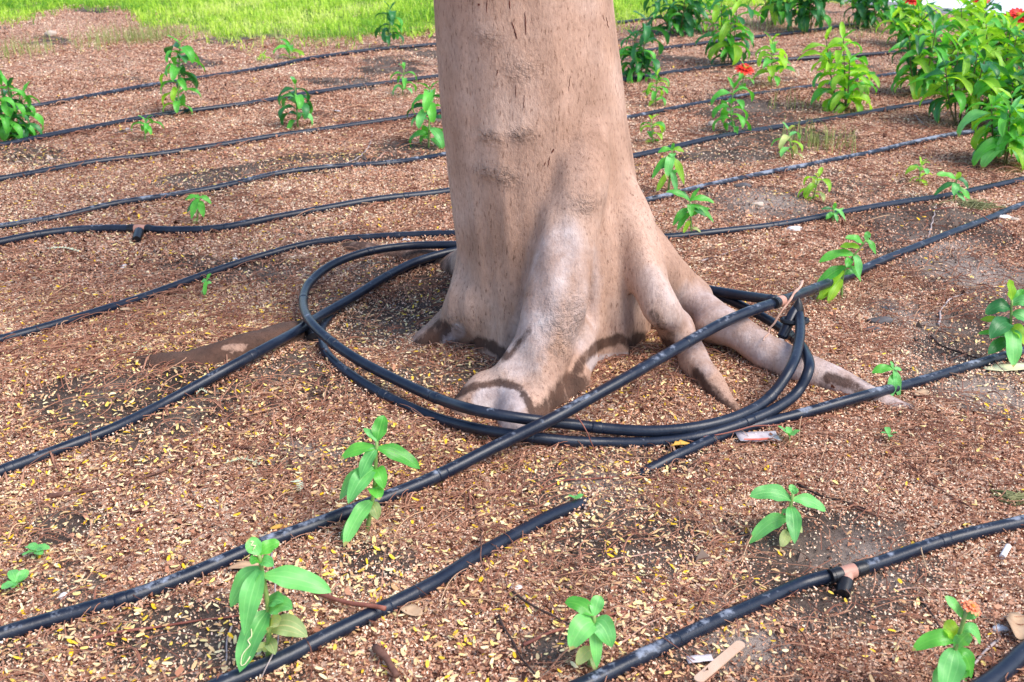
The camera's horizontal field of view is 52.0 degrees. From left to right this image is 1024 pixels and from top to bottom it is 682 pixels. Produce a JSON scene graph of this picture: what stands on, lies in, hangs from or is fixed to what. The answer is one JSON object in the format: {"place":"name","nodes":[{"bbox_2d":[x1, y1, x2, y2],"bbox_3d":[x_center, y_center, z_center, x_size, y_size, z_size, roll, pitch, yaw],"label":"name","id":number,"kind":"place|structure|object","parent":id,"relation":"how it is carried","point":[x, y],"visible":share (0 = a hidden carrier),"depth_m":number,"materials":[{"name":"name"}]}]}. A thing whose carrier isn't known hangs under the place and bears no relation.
{"place":"outdoors","nodes":[
{"label":"outdoors","id":0,"kind":"place"},
{"bbox_2d":[0,0,1023,681],"bbox_3d":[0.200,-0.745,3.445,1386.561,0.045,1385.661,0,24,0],"label":"ground","id":1,"kind":"structure","parent":0,"point":[824,552],"depth_m":1.56,"materials":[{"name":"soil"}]},
{"bbox_2d":[1,569,28,590],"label":"weed","id":2,"kind":"object","parent":1,"relation":"on","point":[15,576],"visible":1,"depth_m":1.17,"materials":[{"name":"green plant"}]},
{"bbox_2d":[0,70,43,140],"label":"flowering plant","id":3,"kind":"object","parent":1,"relation":"on","point":[9,105],"visible":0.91,"depth_m":3.06,"materials":[{"name":"green plant"}]},
{"bbox_2d":[22,542,49,557],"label":"weed","id":4,"kind":"object","parent":1,"relation":"on","point":[37,549],"visible":1,"depth_m":1.22,"materials":[{"name":"green plant"}]},
{"bbox_2d":[0,343,157,361],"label":"twig","id":5,"kind":"object","parent":1,"relation":"on","point":[61,360],"visible":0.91,"depth_m":1.70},
{"bbox_2d":[28,261,177,271],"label":"twig","id":6,"kind":"object","parent":1,"relation":"on","point":[88,269],"visible":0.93,"depth_m":2.11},
{"bbox_2d":[47,449,201,498],"bbox_3d":[-0.500,0.178,1.372,0.199,0.015,0.032,-13,27,-28],"label":"twig","id":7,"kind":"object","parent":1,"relation":"on","point":[55,495],"visible":1,"depth_m":1.35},
{"bbox_2d":[131,115,163,139],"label":"seedling","id":8,"kind":"object","parent":1,"relation":"on","point":[146,127],"visible":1,"depth_m":3.07,"materials":[{"name":"green plant"}]},
{"bbox_2d":[91,615,239,640],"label":"twig","id":9,"kind":"object","parent":1,"relation":"on","point":[142,628],"visible":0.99,"depth_m":1.09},
{"bbox_2d":[129,438,203,513],"bbox_3d":[-0.441,0.176,1.375,0.022,0.013,0.177,7,25,15],"label":"twig","id":10,"kind":"object","parent":1,"relation":"on","point":[157,498],"visible":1,"depth_m":1.34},
{"bbox_2d":[159,34,204,116],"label":"seedling","id":11,"kind":"object","parent":1,"relation":"on","point":[174,71],"visible":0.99,"depth_m":3.37,"materials":[{"name":"green plant"}]},
{"bbox_2d":[185,194,210,223],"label":"seedling","id":12,"kind":"object","parent":1,"relation":"on","point":[196,203],"visible":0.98,"depth_m":2.35,"materials":[{"name":"green plant"}]},
{"bbox_2d":[201,273,210,294],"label":"seedling","id":13,"kind":"object","parent":1,"relation":"on","point":[205,283],"visible":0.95,"depth_m":1.99,"materials":[{"name":"green plant"}]},
{"bbox_2d":[0,247,456,476],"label":"irrigation pipe","id":14,"kind":"object","parent":1,"relation":"on","point":[217,374],"visible":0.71,"depth_m":1.58,"materials":[{"name":"plastic"}]},
{"bbox_2d":[228,561,258,568],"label":"dead leaf","id":15,"kind":"object","parent":1,"relation":"on","point":[240,564],"visible":0.75,"depth_m":1.18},
{"bbox_2d":[206,438,308,457],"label":"twig","id":16,"kind":"object","parent":1,"relation":"on","point":[236,446],"visible":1,"depth_m":1.43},
{"bbox_2d":[229,537,331,671],"bbox_3d":[-0.220,0.257,1.006,0.096,0.146,0.042,-6,25,-14],"label":"seedling","id":17,"kind":"object","parent":1,"relation":"on","point":[249,588],"visible":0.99,"depth_m":1.00,"materials":[{"name":"green plant"}]},
{"bbox_2d":[273,38,303,58],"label":"seedling","id":18,"kind":"object","parent":1,"relation":"on","point":[287,46],"visible":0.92,"depth_m":4.42,"materials":[{"name":"green plant"}]},
{"bbox_2d":[278,76,312,128],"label":"seedling","id":19,"kind":"object","parent":1,"relation":"on","point":[300,103],"visible":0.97,"depth_m":3.21,"materials":[{"name":"green plant"}]},
{"bbox_2d":[247,419,348,446],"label":"twig","id":20,"kind":"object","parent":1,"relation":"on","point":[258,424],"visible":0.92,"depth_m":1.46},
{"bbox_2d":[1,17,660,109],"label":"irrigation pipe","id":21,"kind":"object","parent":1,"relation":"on","point":[148,85],"visible":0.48,"depth_m":4.18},
{"bbox_2d":[339,415,419,546],"bbox_3d":[-0.159,0.163,1.214,0.098,0.150,0.044,-11,26,-24],"label":"seedling","id":22,"kind":"object","parent":1,"relation":"on","point":[357,481],"visible":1,"depth_m":1.20,"materials":[{"name":"green plant"}]},
{"bbox_2d":[371,644,399,678],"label":"twig","id":23,"kind":"object","parent":1,"relation":"on","point":[380,652],"visible":1,"depth_m":1.02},
{"bbox_2d":[375,1,403,45],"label":"seedling","id":24,"kind":"object","parent":1,"relation":"on","point":[391,16],"visible":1,"depth_m":4.64,"materials":[{"name":"green plant"}]},
{"bbox_2d":[207,495,594,681],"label":"irrigation pipe","id":25,"kind":"object","parent":1,"relation":"on","point":[300,649],"visible":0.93,"depth_m":1.10,"materials":[{"name":"plastic"}]},
{"bbox_2d":[315,593,386,610],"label":"twig","id":26,"kind":"object","parent":25,"relation":"on","point":[355,603],"visible":0.92,"depth_m":1.09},
{"bbox_2d":[468,497,489,598],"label":"twig","id":27,"kind":"object","parent":25,"relation":"on","point":[480,543],"visible":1,"depth_m":1.20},
{"bbox_2d":[390,62,416,95],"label":"seedling","id":28,"kind":"object","parent":1,"relation":"on","point":[404,81],"visible":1,"depth_m":3.73,"materials":[{"name":"green plant"}]},
{"bbox_2d":[399,603,422,615],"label":"dead leaf","id":29,"kind":"object","parent":1,"relation":"on","point":[413,610],"visible":1,"depth_m":1.10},
{"bbox_2d":[0,0,849,52],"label":"lawn grass","id":30,"kind":"structure","parent":1,"relation":"on","point":[215,6],"depth_m":5.78,"materials":[{"name":"plant"}]},
{"bbox_2d":[407,81,444,148],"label":"seedling","id":31,"kind":"object","parent":1,"relation":"on","point":[427,104],"visible":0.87,"depth_m":2.98,"materials":[{"name":"green plant"}]},
{"bbox_2d":[0,23,853,147],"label":"irrigation pipe","id":32,"kind":"object","parent":1,"relation":"on","point":[168,113],"visible":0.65,"depth_m":3.55,"materials":[{"name":"plastic"}]},
{"bbox_2d":[0,72,895,230],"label":"irrigation pipe","id":33,"kind":"object","parent":1,"relation":"on","point":[105,206],"visible":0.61,"depth_m":2.67,"materials":[{"name":"plastic"}]},
{"bbox_2d":[0,47,927,182],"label":"irrigation pipe","id":34,"kind":"object","parent":1,"relation":"on","point":[157,153],"visible":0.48,"depth_m":3.08,"materials":[{"name":"plastic"}]},
{"bbox_2d":[0,99,932,245],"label":"irrigation pipe","id":35,"kind":"object","parent":1,"relation":"on","point":[140,231],"visible":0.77,"depth_m":2.39,"materials":[{"name":"plastic"}]},
{"bbox_2d":[0,11,943,154],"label":"sparse grass","id":36,"kind":"structure","parent":1,"relation":"on","point":[166,29],"depth_m":4.82,"materials":[{"name":"plant"}]},
{"bbox_2d":[0,33,1023,681],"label":"dry strands","id":37,"kind":"object","parent":1,"relation":"on","point":[434,285],"visible":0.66,"depth_m":1.66},
{"bbox_2d":[0,201,1023,642],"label":"irrigation pipe","id":38,"kind":"object","parent":1,"relation":"on","point":[22,627],"visible":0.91,"depth_m":1.36,"materials":[{"name":"plastic"}]},
{"bbox_2d":[0,176,1023,343],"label":"irrigation pipe","id":39,"kind":"object","parent":1,"relation":"on","point":[264,255],"visible":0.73,"depth_m":2.23,"materials":[{"name":"plastic"}]},
{"bbox_2d":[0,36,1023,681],"bbox_3d":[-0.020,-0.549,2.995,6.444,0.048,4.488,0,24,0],"label":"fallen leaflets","id":40,"kind":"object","parent":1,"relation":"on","point":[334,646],"visible":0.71,"depth_m":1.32,"materials":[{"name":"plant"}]},
{"bbox_2d":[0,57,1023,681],"bbox_3d":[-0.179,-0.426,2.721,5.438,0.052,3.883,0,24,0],"label":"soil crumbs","id":41,"kind":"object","parent":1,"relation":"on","point":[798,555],"visible":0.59,"depth_m":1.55,"materials":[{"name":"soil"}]},
{"bbox_2d":[497,614,540,681],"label":"twig","id":42,"kind":"object","parent":1,"relation":"on","point":[514,644],"visible":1,"depth_m":1.05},
{"bbox_2d":[127,0,915,428],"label":"tree","id":43,"kind":"object","parent":1,"relation":"on","point":[565,266],"visible":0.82,"depth_m":1.56,"materials":[{"name":"brown plant"}]},
{"bbox_2d":[763,280,803,340],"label":"twig","id":44,"kind":"object","parent":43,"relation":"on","point":[789,301],"visible":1,"depth_m":1.73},
{"bbox_2d":[510,588,569,624],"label":"twig","id":45,"kind":"object","parent":1,"relation":"on","point":[529,603],"visible":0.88,"depth_m":1.10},
{"bbox_2d":[316,260,814,448],"bbox_3d":[0.051,-0.017,1.749,0.884,0.079,0.636,18,30,34],"label":"coiled pipe","id":46,"kind":"object","parent":1,"relation":"on","point":[794,395],"visible":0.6,"depth_m":1.50,"materials":[{"name":"plastic"}]},
{"bbox_2d":[299,241,809,436],"bbox_3d":[0.007,-0.054,1.765,0.601,0.092,0.921,-20,31,-38],"label":"coiled pipe","id":47,"kind":"object","parent":46,"relation":"on","point":[797,318],"visible":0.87,"depth_m":1.54,"materials":[{"name":"plastic"}]},
{"bbox_2d":[709,285,776,302],"bbox_3d":[0.346,-0.097,1.848,0.032,0.054,0.295,-19,30,-37],"label":"irrigation pipe","id":48,"kind":"object","parent":46,"relation":"on","point":[741,295],"visible":0.31,"depth_m":1.80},
{"bbox_2d":[565,595,615,669],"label":"seedling","id":49,"kind":"object","parent":1,"relation":"on","point":[598,632],"visible":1,"depth_m":1.00,"materials":[{"name":"green plant"}]},
{"bbox_2d":[523,598,675,645],"bbox_3d":[0.093,0.289,1.092,0.182,0.008,0.008,-11,26,-23],"label":"twig","id":50,"kind":"object","parent":1,"relation":"on","point":[531,641],"visible":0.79,"depth_m":1.07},
{"bbox_2d":[592,552,674,571],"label":"twig","id":51,"kind":"object","parent":1,"relation":"on","point":[632,556],"visible":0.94,"depth_m":1.21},
{"bbox_2d":[619,11,669,82],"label":"flowering plant","id":52,"kind":"object","parent":1,"relation":"on","point":[645,58],"visible":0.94,"depth_m":3.94,"materials":[{"name":"green plant"}]},
{"bbox_2d":[534,476,760,493],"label":"twig","id":53,"kind":"object","parent":1,"relation":"on","point":[541,489],"visible":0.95,"depth_m":1.37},
{"bbox_2d":[640,114,665,142],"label":"seedling","id":54,"kind":"object","parent":1,"relation":"on","point":[662,128],"visible":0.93,"depth_m":3.04,"materials":[{"name":"green plant"}]},
{"bbox_2d":[643,68,668,105],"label":"seedling","id":55,"kind":"object","parent":1,"relation":"on","point":[648,90],"visible":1,"depth_m":3.51,"materials":[{"name":"green plant"}]},
{"bbox_2d":[652,143,684,190],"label":"seedling","id":56,"kind":"object","parent":1,"relation":"on","point":[668,162],"visible":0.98,"depth_m":2.51,"materials":[{"name":"green plant"}]},
{"bbox_2d":[643,0,708,36],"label":"flowering plant","id":57,"kind":"object","parent":1,"relation":"on","point":[684,20],"visible":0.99,"depth_m":5.07,"materials":[{"name":"green plant"}]},
{"bbox_2d":[666,188,713,232],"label":"seedling","id":58,"kind":"object","parent":1,"relation":"on","point":[684,214],"visible":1,"depth_m":2.21,"materials":[{"name":"green plant"}]},
{"bbox_2d":[686,654,713,663],"bbox_3d":[0.185,0.312,1.033,0.026,0.002,0.011,-4,24,-8],"label":"paper scrap","id":59,"kind":"object","parent":1,"relation":"on","point":[702,658],"visible":1,"depth_m":1.03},
{"bbox_2d":[693,0,734,31],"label":"flowering plant","id":60,"kind":"object","parent":1,"relation":"on","point":[705,26],"visible":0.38,"depth_m":5.19,"materials":[{"name":"green plant"}]},
{"bbox_2d":[694,641,744,681],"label":"wooden stick","id":61,"kind":"object","parent":1,"relation":"on","point":[724,657],"visible":1,"depth_m":1.03,"materials":[{"name":"brown wood"}]},
{"bbox_2d":[695,0,764,64],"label":"flowering plant","id":62,"kind":"object","parent":1,"relation":"on","point":[732,49],"visible":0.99,"depth_m":4.23,"materials":[{"name":"green plant"}]},
{"bbox_2d":[710,77,753,133],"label":"seedling","id":63,"kind":"object","parent":1,"relation":"on","point":[724,111],"visible":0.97,"depth_m":3.10,"materials":[{"name":"green plant"}]},
{"bbox_2d":[732,60,753,90],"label":"flower","id":64,"kind":"object","parent":1,"relation":"on","point":[744,69],"visible":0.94,"depth_m":3.74,"materials":[{"name":"plant"}]},
{"bbox_2d":[735,431,780,441],"bbox_3d":[0.342,0.133,1.459,0.058,0.007,0.029,-2,24,-5],"label":"paper scrap","id":65,"kind":"object","parent":1,"relation":"on","point":[755,436],"visible":1,"depth_m":1.46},
{"bbox_2d":[747,0,796,25],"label":"flowering plant","id":66,"kind":"object","parent":1,"relation":"on","point":[775,12],"visible":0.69,"depth_m":5.35,"materials":[{"name":"green plant"}]},
{"bbox_2d":[752,31,794,85],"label":"seedling","id":67,"kind":"object","parent":1,"relation":"on","point":[782,60],"visible":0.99,"depth_m":3.81,"materials":[{"name":"green plant"}]},
{"bbox_2d":[704,410,843,436],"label":"twig","id":68,"kind":"object","parent":1,"relation":"on","point":[759,425],"visible":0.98,"depth_m":1.46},
{"bbox_2d":[771,122,802,158],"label":"seedling","id":69,"kind":"object","parent":1,"relation":"on","point":[784,138],"visible":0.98,"depth_m":2.85,"materials":[{"name":"green plant"}]},
{"bbox_2d":[749,484,825,546],"bbox_3d":[0.324,0.211,1.229,0.093,0.080,0.046,0,24,0],"label":"seedling","id":70,"kind":"object","parent":1,"relation":"on","point":[770,522],"visible":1,"depth_m":1.23,"materials":[{"name":"green plant"}]},
{"bbox_2d":[778,426,799,443],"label":"weed","id":71,"kind":"object","parent":1,"relation":"on","point":[788,431],"visible":1,"depth_m":1.46,"materials":[{"name":"green plant"}]},
{"bbox_2d":[569,514,1023,681],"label":"irrigation pipe","id":72,"kind":"object","parent":1,"relation":"on","point":[842,576],"visible":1,"depth_m":1.15,"materials":[{"name":"plastic"}]},
{"bbox_2d":[765,0,844,33],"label":"flowering plant","id":73,"kind":"object","parent":1,"relation":"on","point":[807,11],"visible":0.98,"depth_m":5.11,"materials":[{"name":"green plant"}]},
{"bbox_2d":[798,167,831,201],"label":"seedling","id":74,"kind":"object","parent":1,"relation":"on","point":[809,188],"visible":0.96,"depth_m":2.46,"materials":[{"name":"green plant"}]},
{"bbox_2d":[645,127,997,203],"bbox_3d":[0.799,-0.469,2.787,1.934,0.032,0.104,-14,28,-29],"label":"irrigation pipe","id":75,"kind":"object","parent":1,"relation":"on","point":[724,182],"visible":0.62,"depth_m":2.75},
{"bbox_2d":[633,346,1023,475],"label":"irrigation pipe","id":76,"kind":"object","parent":1,"relation":"on","point":[683,452],"visible":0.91,"depth_m":1.52,"materials":[{"name":"plastic"}]},
{"bbox_2d":[821,203,844,221],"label":"seedling","id":77,"kind":"object","parent":1,"relation":"on","point":[832,214],"visible":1,"depth_m":2.31,"materials":[{"name":"green plant"}]},
{"bbox_2d":[796,483,874,511],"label":"twig","id":78,"kind":"object","parent":1,"relation":"on","point":[815,493],"visible":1,"depth_m":1.32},
{"bbox_2d":[798,21,879,112],"bbox_3d":[1.087,-0.859,3.413,0.218,0.332,0.270,-17,29,-33],"label":"flowering plant","id":79,"kind":"object","parent":1,"relation":"on","point":[843,80],"visible":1,"depth_m":3.41,"materials":[{"name":"green plant"}]},
{"bbox_2d":[816,231,875,302],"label":"seedling","id":80,"kind":"object","parent":1,"relation":"on","point":[836,273],"visible":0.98,"depth_m":1.91,"materials":[{"name":"green plant"}]},
{"bbox_2d":[840,0,893,28],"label":"flowering plant","id":81,"kind":"object","parent":1,"relation":"on","point":[863,12],"visible":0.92,"depth_m":5.25,"materials":[{"name":"green plant"}]},
{"bbox_2d":[847,503,897,520],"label":"twig","id":82,"kind":"object","parent":1,"relation":"on","point":[858,508],"visible":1,"depth_m":1.29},
{"bbox_2d":[867,316,893,324],"bbox_3d":[0.648,-0.035,1.845,0.040,0.016,0.030,-14,28,-29],"label":"stone","id":83,"kind":"object","parent":1,"relation":"on","point":[882,320],"visible":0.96,"depth_m":1.84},
{"bbox_2d":[872,361,901,396],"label":"seedling","id":84,"kind":"object","parent":1,"relation":"on","point":[894,380],"visible":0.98,"depth_m":1.57,"materials":[{"name":"green plant"}]},
{"bbox_2d":[875,0,943,43],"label":"flowering plant","id":85,"kind":"object","parent":1,"relation":"on","point":[901,11],"visible":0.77,"depth_m":4.73,"materials":[{"name":"green plant"}]},
{"bbox_2d":[905,157,932,185],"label":"seedling","id":86,"kind":"object","parent":1,"relation":"on","point":[914,167],"visible":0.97,"depth_m":2.64,"materials":[{"name":"green plant"}]},
{"bbox_2d":[844,0,1005,15],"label":"kerb","id":87,"kind":"structure","parent":1,"relation":"on","point":[890,3],"depth_m":5.92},
{"bbox_2d":[888,5,976,99],"bbox_3d":[1.446,-0.985,3.651,0.283,0.334,0.234,-12,27,-26],"label":"flowering plant","id":88,"kind":"object","parent":1,"relation":"on","point":[918,44],"visible":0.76,"depth_m":3.63,"materials":[{"name":"green plant"}]},
{"bbox_2d":[889,582,978,593],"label":"twig","id":89,"kind":"object","parent":1,"relation":"on","point":[890,592],"visible":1,"depth_m":1.16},
{"bbox_2d":[905,460,971,507],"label":"twig","id":90,"kind":"object","parent":1,"relation":"on","point":[935,486],"visible":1,"depth_m":1.34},
{"bbox_2d":[912,596,981,681],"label":"seedling","id":91,"kind":"object","parent":1,"relation":"on","point":[956,662],"visible":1,"depth_m":0.95,"materials":[{"name":"green plant"}]},
{"bbox_2d":[934,171,969,200],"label":"seedling","id":92,"kind":"object","parent":1,"relation":"on","point":[956,187],"visible":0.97,"depth_m":2.49,"materials":[{"name":"green plant"}]},
{"bbox_2d":[930,335,978,358],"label":"twig","id":93,"kind":"object","parent":1,"relation":"on","point":[935,340],"visible":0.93,"depth_m":1.74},
{"bbox_2d":[907,28,1023,128],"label":"flowering plant","id":94,"kind":"object","parent":1,"relation":"on","point":[959,76],"visible":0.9,"depth_m":3.20,"materials":[{"name":"green plant"}]},
{"bbox_2d":[933,198,1005,211],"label":"withered plant","id":95,"kind":"object","parent":1,"relation":"on","point":[975,204],"visible":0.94,"depth_m":2.46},
{"bbox_2d":[917,207,1023,242],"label":"twig","id":96,"kind":"object","parent":1,"relation":"on","point":[971,211],"visible":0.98,"depth_m":2.32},
{"bbox_2d":[941,0,1003,35],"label":"flowering plant","id":97,"kind":"object","parent":1,"relation":"on","point":[997,6],"visible":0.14,"depth_m":4.83,"materials":[{"name":"green plant"}]},
{"bbox_2d":[927,0,1023,64],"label":"flowering plant","id":98,"kind":"object","parent":1,"relation":"on","point":[960,22],"visible":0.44,"depth_m":4.26,"materials":[{"name":"green plant"}]},
{"bbox_2d":[961,637,1000,681],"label":"twig","id":99,"kind":"object","parent":1,"relation":"on","point":[993,643],"visible":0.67,"depth_m":1.06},
{"bbox_2d":[949,10,1023,94],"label":"flowering plant","id":100,"kind":"object","parent":1,"relation":"on","point":[1014,39],"visible":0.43,"depth_m":3.68,"materials":[{"name":"green plant"}]},
{"bbox_2d":[956,85,1023,171],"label":"flowering plant","id":101,"kind":"object","parent":1,"relation":"on","point":[1006,141],"visible":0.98,"depth_m":2.78,"materials":[{"name":"green plant"}]},
{"bbox_2d":[969,7,1023,59],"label":"flowering plant","id":102,"kind":"object","parent":1,"relation":"on","point":[1015,13],"visible":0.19,"depth_m":4.25,"materials":[{"name":"green plant"}]},
{"bbox_2d":[971,640,1023,681],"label":"irrigation pipe","id":103,"kind":"object","parent":1,"relation":"on","point":[1011,661],"visible":1,"depth_m":1.03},
{"bbox_2d":[977,43,1023,117],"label":"flowering plant","id":104,"kind":"object","parent":1,"relation":"on","point":[1003,70],"visible":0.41,"depth_m":3.15,"materials":[{"name":"green plant"}]},
{"bbox_2d":[978,280,1023,366],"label":"seedling","id":105,"kind":"object","parent":1,"relation":"on","point":[1012,340],"visible":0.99,"depth_m":1.66,"materials":[{"name":"green plant"}]},
{"bbox_2d":[992,624,1010,632],"bbox_3d":[0.512,0.301,1.100,0.019,0.008,0.011,0,24,0],"label":"crumpled scrap","id":106,"kind":"object","parent":1,"relation":"on","point":[1002,628],"visible":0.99,"depth_m":1.10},
{"bbox_2d":[983,363,1023,370],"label":"dead leaf","id":107,"kind":"object","parent":1,"relation":"on","point":[1008,367],"visible":0.96,"depth_m":1.67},
{"bbox_2d":[999,544,1010,559],"bbox_3d":[0.569,0.243,1.212,0.007,0.010,0.023,18,30,35],"label":"cigarette butt","id":108,"kind":"object","parent":1,"relation":"on","point":[1005,550],"visible":1,"depth_m":1.21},
{"bbox_2d":[989,488,1023,506],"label":"withered plant","id":109,"kind":"object","parent":1,"relation":"on","point":[1012,495],"visible":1,"depth_m":1.31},
{"bbox_2d":[1006,612,1023,639],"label":"dead leaf","id":110,"kind":"object","parent":1,"relation":"on","point":[1017,630],"visible":1,"depth_m":1.09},
{"bbox_2d":[922,0,1023,11],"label":"path","id":111,"kind":"structure","parent":0,"point":[1007,5],"depth_m":6.17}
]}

